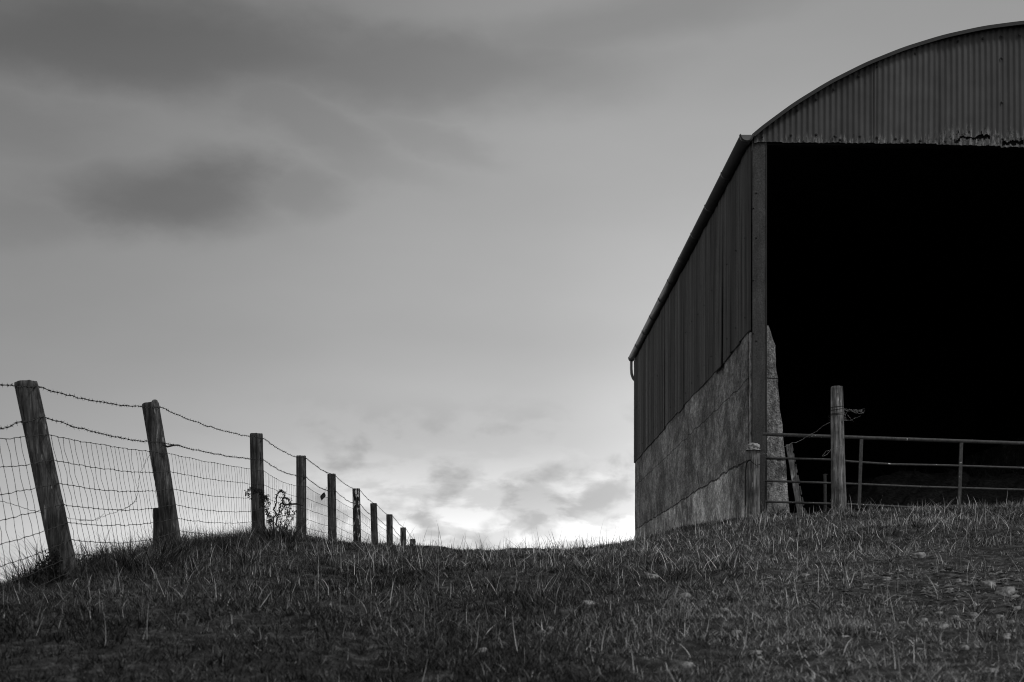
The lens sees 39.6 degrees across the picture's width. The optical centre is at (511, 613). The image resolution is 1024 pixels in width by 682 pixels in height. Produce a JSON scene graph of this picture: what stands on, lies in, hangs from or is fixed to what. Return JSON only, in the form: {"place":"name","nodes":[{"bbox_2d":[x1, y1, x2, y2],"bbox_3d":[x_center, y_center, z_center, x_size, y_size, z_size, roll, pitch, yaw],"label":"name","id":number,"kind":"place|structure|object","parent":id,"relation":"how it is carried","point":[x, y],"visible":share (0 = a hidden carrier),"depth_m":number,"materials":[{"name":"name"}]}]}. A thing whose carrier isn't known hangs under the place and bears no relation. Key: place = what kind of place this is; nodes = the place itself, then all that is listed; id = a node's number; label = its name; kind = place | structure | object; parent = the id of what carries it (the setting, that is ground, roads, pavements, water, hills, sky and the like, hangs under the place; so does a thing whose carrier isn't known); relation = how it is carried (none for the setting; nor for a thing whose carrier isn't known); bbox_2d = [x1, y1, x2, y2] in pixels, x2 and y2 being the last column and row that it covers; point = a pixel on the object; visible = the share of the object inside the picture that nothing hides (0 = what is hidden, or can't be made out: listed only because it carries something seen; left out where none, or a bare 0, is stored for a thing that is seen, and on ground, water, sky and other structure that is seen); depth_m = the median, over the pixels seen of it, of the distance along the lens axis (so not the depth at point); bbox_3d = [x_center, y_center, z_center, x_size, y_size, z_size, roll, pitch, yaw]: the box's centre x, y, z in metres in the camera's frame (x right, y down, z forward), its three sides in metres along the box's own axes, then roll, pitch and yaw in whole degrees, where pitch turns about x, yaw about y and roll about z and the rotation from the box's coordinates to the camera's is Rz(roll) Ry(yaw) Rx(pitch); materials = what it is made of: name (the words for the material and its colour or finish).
{"place":"outdoors","nodes":[
{"label":"outdoors","id":0,"kind":"place"},
{"bbox_2d":[0,510,352,604],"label":"tall grass","id":1,"kind":"structure","parent":0,"point":[99,573],"depth_m":9.61,"materials":[{"name":"black plant"}]},
{"bbox_2d":[29,499,855,583],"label":"post foot grass","id":2,"kind":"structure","parent":0,"point":[87,572],"depth_m":8.49,"materials":[{"name":"black plant"}]},
{"bbox_2d":[0,501,1023,681],"bbox_3d":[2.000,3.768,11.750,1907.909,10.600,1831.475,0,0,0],"label":"ground","id":3,"kind":"structure","parent":0,"point":[878,645],"depth_m":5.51,"materials":[{"name":"black plant"}]},
{"bbox_2d":[14,380,79,578],"bbox_3d":[-2.756,-0.675,8.499,0.436,1.437,0.141,0,0,0],"label":"fence post","id":4,"kind":"object","parent":3,"relation":"on","point":[29,400],"visible":0.76,"depth_m":8.44,"materials":[{"name":"grey wood"}]},
{"bbox_2d":[0,416,407,541],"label":"barbed wire","id":5,"kind":"object","parent":4,"relation":"attached to","point":[56,421],"visible":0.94,"depth_m":11.47,"materials":[{"name":"black metal"}]},
{"bbox_2d":[0,383,413,539],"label":"barbed wire","id":6,"kind":"object","parent":4,"relation":"attached to","point":[26,386],"visible":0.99,"depth_m":11.81,"materials":[{"name":"black metal"}]},
{"bbox_2d":[35,544,63,578],"bbox_3d":[-2.690,-0.300,8.312,0.150,0.213,0.153,0,0,39],"label":"leafy sprig","id":7,"kind":"object","parent":3,"relation":"on","point":[54,560],"visible":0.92,"depth_m":8.30,"materials":[{"name":"black plant"}]},
{"bbox_2d":[153,508,161,544],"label":"fence post","id":8,"kind":"object","parent":3,"relation":"on","point":[156,524],"visible":0.18,"depth_m":11.70,"materials":[{"name":"black wood"}]},
{"bbox_2d":[142,399,180,541],"bbox_3d":[-2.830,-1.000,11.601,0.368,1.498,0.146,0,0,0],"label":"fence post","id":9,"kind":"object","parent":3,"relation":"on","point":[153,425],"visible":0.69,"depth_m":11.54,"materials":[{"name":"grey wood"}]},
{"bbox_2d":[0,511,374,584],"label":"fence tussocks","id":10,"kind":"object","parent":3,"relation":"on","point":[129,560],"visible":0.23,"depth_m":9.52,"materials":[{"name":"grey plant"}]},
{"bbox_2d":[0,434,405,593],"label":"wire netting","id":11,"kind":"object","parent":3,"relation":"on","point":[327,516],"visible":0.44,"depth_m":10.34,"materials":[{"name":"grey metal"}]},
{"bbox_2d":[67,455,149,520],"bbox_3d":[-2.873,-0.932,10.101,0.076,0.647,2.203,0,0,-1],"label":"loose wire","id":12,"kind":"object","parent":11,"relation":"attached to","point":[115,512],"visible":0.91,"depth_m":10.44,"materials":[{"name":"black metal"}]},
{"bbox_2d":[250,433,264,530],"bbox_3d":[-2.806,-1.239,15.699,0.174,1.515,0.150,0,0,0],"label":"fence post","id":13,"kind":"object","parent":3,"relation":"on","point":[256,448],"visible":0.57,"depth_m":15.64,"materials":[{"name":"grey wood"}]},
{"bbox_2d":[244,485,273,528],"bbox_3d":[-2.718,-1.068,15.631,0.269,0.670,0.560,0,0,24],"label":"bindweed","id":14,"kind":"object","parent":13,"relation":"attached to","point":[259,491],"visible":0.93,"depth_m":15.47,"materials":[{"name":"black plant"}]},
{"bbox_2d":[265,489,296,529],"bbox_3d":[-2.762,-1.109,17.020,0.277,0.780,0.604,0,0,-26],"label":"dead weed","id":15,"kind":"object","parent":3,"relation":"on","point":[287,509],"visible":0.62,"depth_m":16.98,"materials":[{"name":"black plant"}]},
{"bbox_2d":[296,455,305,532],"bbox_3d":[-2.726,-1.295,18.400,0.134,1.514,0.130,0,0,0],"label":"fence post","id":16,"kind":"object","parent":3,"relation":"on","point":[301,471],"visible":0.52,"depth_m":18.34,"materials":[{"name":"grey wood"}]},
{"bbox_2d":[327,473,336,539],"bbox_3d":[-2.778,-1.413,22.000,0.154,1.521,0.135,0,0,0],"label":"fence post","id":17,"kind":"object","parent":3,"relation":"on","point":[331,482],"visible":0.45,"depth_m":21.94,"materials":[{"name":"grey wood"}]},
{"bbox_2d":[352,488,360,541],"bbox_3d":[-2.682,-1.431,24.600,0.159,1.487,0.138,0,0,0],"label":"fence post","id":18,"kind":"object","parent":3,"relation":"on","point":[356,496],"visible":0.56,"depth_m":24.54,"materials":[{"name":"grey wood"}]},
{"bbox_2d":[370,503,377,542],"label":"fence post","id":19,"kind":"object","parent":3,"relation":"on","point":[373,509],"visible":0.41,"depth_m":27.34,"materials":[{"name":"grey wood"}]},
{"bbox_2d":[386,514,392,543],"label":"fence post","id":20,"kind":"object","parent":3,"relation":"on","point":[389,520],"visible":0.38,"depth_m":29.54,"materials":[{"name":"wood"}]},
{"bbox_2d":[400,527,405,544],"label":"fence post","id":21,"kind":"object","parent":3,"relation":"on","point":[403,532],"visible":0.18,"depth_m":32.74,"materials":[{"name":"grey wood"}]},
{"bbox_2d":[238,517,698,550],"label":"seed stems","id":22,"kind":"object","parent":3,"relation":"on","point":[663,537],"visible":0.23,"depth_m":17.45,"materials":[{"name":"grey plant"}]},
{"bbox_2d":[0,491,1023,681],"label":"dry stalks","id":23,"kind":"object","parent":3,"relation":"on","point":[536,547],"visible":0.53,"depth_m":9.68,"materials":[{"name":"grey plant"}]},
{"bbox_2d":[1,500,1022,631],"bbox_3d":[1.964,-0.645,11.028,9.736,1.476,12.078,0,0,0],"label":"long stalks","id":24,"kind":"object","parent":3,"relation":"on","point":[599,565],"visible":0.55,"depth_m":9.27,"materials":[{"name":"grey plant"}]},
{"bbox_2d":[582,600,595,604],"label":"stone","id":25,"kind":"object","parent":3,"relation":"on","point":[588,601],"visible":0.38,"depth_m":6.74,"materials":[{"name":"grey stone"}]},
{"bbox_2d":[644,573,658,578],"bbox_3d":[0.884,-0.226,9.023,0.118,0.063,0.132,0,0,0],"label":"stone","id":26,"kind":"object","parent":3,"relation":"on","point":[651,576],"visible":0.5,"depth_m":8.99,"materials":[{"name":"grey stone"}]},
{"bbox_2d":[570,516,739,549],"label":"grass","id":27,"kind":"structure","parent":3,"relation":"on","point":[686,528],"depth_m":18.65,"materials":[{"name":"grey plant"}]},
{"bbox_2d":[678,592,690,598],"bbox_3d":[0.844,-0.077,6.953,0.082,0.055,0.082,0,0,0],"label":"stone","id":28,"kind":"object","parent":3,"relation":"on","point":[686,593],"visible":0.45,"depth_m":6.93,"materials":[{"name":"grey stone"}]},
{"bbox_2d":[680,661,693,667],"bbox_3d":[0.551,0.162,4.457,0.051,0.028,0.049,0,0,0],"label":"stone","id":29,"kind":"object","parent":3,"relation":"on","point":[686,663],"visible":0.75,"depth_m":4.44,"materials":[{"name":"grey stone"}]},
{"bbox_2d":[730,630,741,634],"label":"stone","id":30,"kind":"object","parent":3,"relation":"on","point":[733,632],"visible":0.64,"depth_m":5.12,"materials":[{"name":"grey stone"}]},
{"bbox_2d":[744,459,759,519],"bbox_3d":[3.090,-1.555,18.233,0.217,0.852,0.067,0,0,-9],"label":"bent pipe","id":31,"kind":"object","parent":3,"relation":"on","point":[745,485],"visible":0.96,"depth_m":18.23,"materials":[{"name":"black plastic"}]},
{"bbox_2d":[747,449,759,519],"bbox_3d":[3.117,-1.559,18.349,0.167,1.166,0.165,0,0,0],"label":"stub post","id":32,"kind":"object","parent":3,"relation":"on","point":[753,486],"visible":0.73,"depth_m":18.28,"materials":[{"name":"grey wood"}]},
{"bbox_2d":[746,443,761,450],"bbox_3d":[3.115,-2.149,18.330,0.200,0.108,0.209,0,0,0],"label":"concrete lump","id":33,"kind":"object","parent":32,"relation":"on","point":[751,446],"visible":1,"depth_m":18.26,"materials":[{"name":"grey concrete"}]},
{"bbox_2d":[759,422,829,453],"bbox_3d":[3.614,-2.250,18.262,0.940,0.391,0.153,0,0,14],"label":"tie wire","id":34,"kind":"object","parent":32,"relation":"attached to","point":[793,442],"visible":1,"depth_m":18.30,"materials":[{"name":"grey metal"}]},
{"bbox_2d":[748,650,762,654],"bbox_3d":[0.779,0.125,4.564,0.053,0.018,0.053,0,0,39],"label":"stone","id":35,"kind":"object","parent":3,"relation":"on","point":[753,652],"visible":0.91,"depth_m":4.55,"materials":[{"name":"grey stone"}]},
{"bbox_2d":[786,443,805,513],"bbox_3d":[3.840,-1.810,19.227,0.271,1.010,0.147,0,0,32],"label":"leaning board","id":36,"kind":"object","parent":3,"relation":"on","point":[797,490],"visible":0.89,"depth_m":19.20,"materials":[{"name":"wood"}]},
{"bbox_2d":[823,474,827,511],"bbox_3d":[4.131,-1.599,18.750,0.066,0.498,0.044,0,0,0],"label":"iron stake","id":37,"kind":"object","parent":3,"relation":"on","point":[825,487],"visible":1,"depth_m":18.73,"materials":[{"name":"metal"}]},
{"bbox_2d":[628,21,1023,537],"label":"hay barn","id":38,"kind":"structure","parent":3,"relation":"on","point":[857,233],"depth_m":26.91,"materials":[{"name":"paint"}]},
{"bbox_2d":[831,386,846,511],"bbox_3d":[4.174,-1.950,18.149,0.213,1.916,0.196,0,0,0],"label":"gate post","id":39,"kind":"object","parent":3,"relation":"on","point":[838,482],"visible":0.78,"depth_m":18.08,"materials":[{"name":"grey wood"}]},
{"bbox_2d":[828,406,864,421],"bbox_3d":[4.257,-2.548,18.082,0.456,0.204,0.215,0,0,22],"label":"wire tie","id":40,"kind":"object","parent":39,"relation":"attached to","point":[846,413],"visible":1,"depth_m":18.07,"materials":[{"name":"grey metal"}]},
{"bbox_2d":[880,577,890,579],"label":"stone","id":41,"kind":"object","parent":3,"relation":"on","point":[885,578],"visible":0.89,"depth_m":7.23,"materials":[{"name":"grey stone"}]},
{"bbox_2d":[760,432,1023,508],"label":"field gate","id":42,"kind":"structure","parent":3,"relation":"on","point":[860,462],"depth_m":18.49,"materials":[{"name":"metal"}]},
{"bbox_2d":[795,466,1023,513],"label":"straw heap","id":43,"kind":"object","parent":3,"relation":"on","point":[901,496],"visible":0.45,"depth_m":23.20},
{"bbox_2d":[911,552,925,557],"bbox_3d":[2.668,-0.371,9.341,0.123,0.069,0.115,0,0,0],"label":"stone","id":44,"kind":"object","parent":3,"relation":"on","point":[919,555],"visible":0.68,"depth_m":9.30,"materials":[{"name":"grey stone"}]},
{"bbox_2d":[937,623,947,628],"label":"stone","id":45,"kind":"object","parent":3,"relation":"on","point":[939,625],"visible":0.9,"depth_m":5.18,"materials":[{"name":"grey stone"}]},
{"bbox_2d":[958,645,968,649],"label":"stone","id":46,"kind":"object","parent":3,"relation":"on","point":[964,647],"visible":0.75,"depth_m":4.68,"materials":[{"name":"grey stone"}]},
{"bbox_2d":[978,581,996,586],"bbox_3d":[2.294,-0.132,6.851,0.086,0.055,0.088,0,0,0],"label":"stone","id":47,"kind":"object","parent":3,"relation":"on","point":[985,583],"visible":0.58,"depth_m":6.83,"materials":[{"name":"grey stone"}]},
{"bbox_2d":[980,667,998,671],"bbox_3d":[1.409,0.170,4.206,0.060,0.024,0.062,0,0,-22],"label":"stone","id":48,"kind":"object","parent":3,"relation":"on","point":[990,669],"visible":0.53,"depth_m":4.19,"materials":[{"name":"grey stone"}]},
{"bbox_2d":[995,586,1015,595],"bbox_3d":[2.269,-0.091,6.547,0.109,0.073,0.104,0,0,-30],"label":"stone","id":49,"kind":"object","parent":3,"relation":"on","point":[1009,589],"visible":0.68,"depth_m":6.52,"materials":[{"name":"grey stone"}]},
{"bbox_2d":[1001,633,1010,636],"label":"stone","id":50,"kind":"object","parent":3,"relation":"on","point":[1006,635],"visible":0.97,"depth_m":5.08,"materials":[{"name":"grey stone"}]},
{"bbox_2d":[1011,606,1020,609],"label":"stone","id":51,"kind":"object","parent":3,"relation":"on","point":[1015,607],"visible":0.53,"depth_m":5.96,"materials":[{"name":"grey stone"}]},
{"bbox_2d":[0,0,1023,582],"label":"sky","id":52,"kind":"structure","parent":0,"point":[422,251],"materials":[{"name":"grey"}]},
{"bbox_2d":[587,557,1023,649],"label":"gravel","id":53,"kind":"structure","parent":0,"point":[930,593],"depth_m":7.07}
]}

